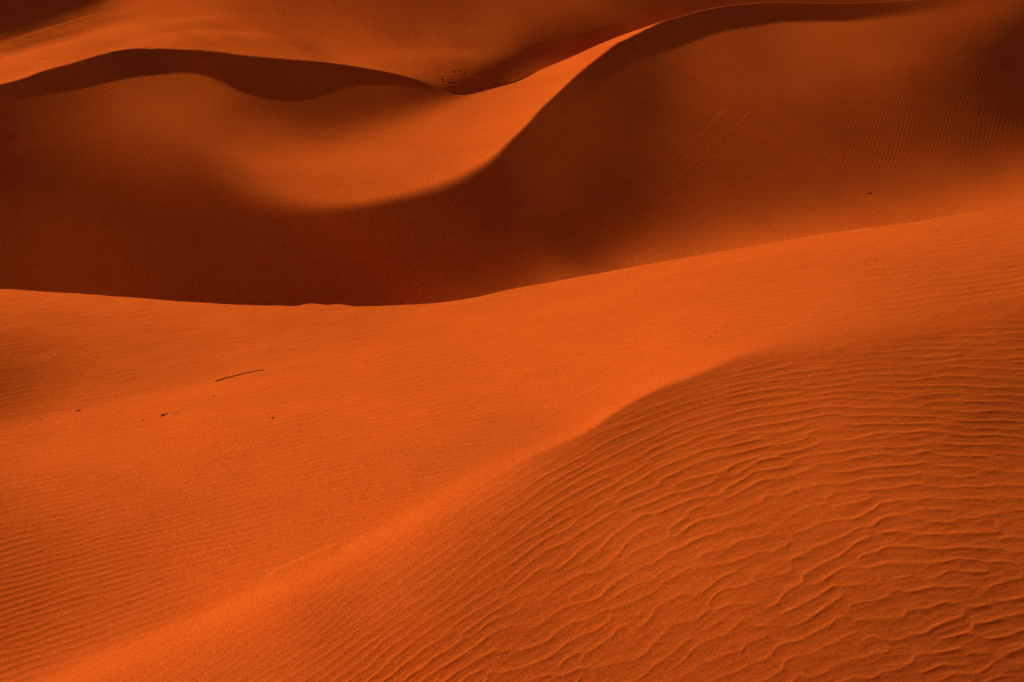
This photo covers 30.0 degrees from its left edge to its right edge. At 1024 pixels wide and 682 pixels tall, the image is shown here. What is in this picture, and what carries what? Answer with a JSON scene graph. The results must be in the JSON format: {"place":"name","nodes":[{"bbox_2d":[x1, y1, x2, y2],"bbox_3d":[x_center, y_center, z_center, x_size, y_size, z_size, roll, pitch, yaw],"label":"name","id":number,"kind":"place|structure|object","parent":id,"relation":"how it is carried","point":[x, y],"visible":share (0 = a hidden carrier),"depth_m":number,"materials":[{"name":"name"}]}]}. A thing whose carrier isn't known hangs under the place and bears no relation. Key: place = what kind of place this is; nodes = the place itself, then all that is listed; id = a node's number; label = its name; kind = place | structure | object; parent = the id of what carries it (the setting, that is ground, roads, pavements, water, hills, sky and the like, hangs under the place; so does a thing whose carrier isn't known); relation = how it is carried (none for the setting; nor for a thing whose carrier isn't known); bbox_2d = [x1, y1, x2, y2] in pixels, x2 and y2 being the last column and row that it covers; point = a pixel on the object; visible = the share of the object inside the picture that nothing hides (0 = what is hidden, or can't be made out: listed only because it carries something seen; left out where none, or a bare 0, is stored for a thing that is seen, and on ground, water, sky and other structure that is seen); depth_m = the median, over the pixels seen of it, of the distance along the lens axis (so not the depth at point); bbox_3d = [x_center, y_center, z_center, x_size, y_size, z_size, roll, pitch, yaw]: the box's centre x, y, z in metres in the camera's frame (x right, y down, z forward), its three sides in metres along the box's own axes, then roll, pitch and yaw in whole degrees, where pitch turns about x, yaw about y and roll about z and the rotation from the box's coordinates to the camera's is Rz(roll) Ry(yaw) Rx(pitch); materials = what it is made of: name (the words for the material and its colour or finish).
{"place":"outdoors","nodes":[
{"label":"outdoors","id":0,"kind":"place"},
{"bbox_2d":[0,0,901,92],"bbox_3d":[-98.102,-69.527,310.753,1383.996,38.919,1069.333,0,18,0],"label":"dune","id":1,"kind":"structure","parent":0,"point":[460,46],"depth_m":130.30,"materials":[{"name":"orange sand"}]},
{"bbox_2d":[0,205,1023,681],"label":"dune","id":2,"kind":"structure","parent":0,"point":[792,461],"depth_m":17.35,"materials":[{"name":"orange sand"}]},
{"bbox_2d":[216,370,262,380],"bbox_3d":[-3.111,0.382,21.702,0.092,0.054,0.700,17,24,41],"label":"stick","id":3,"kind":"object","parent":2,"relation":"on","point":[239,374],"visible":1,"depth_m":21.73,"materials":[{"name":"brown wood"}]},
{"bbox_2d":[0,0,1023,305],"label":"dune","id":4,"kind":"structure","parent":0,"point":[200,176],"depth_m":113.24,"materials":[{"name":"orange sand"}]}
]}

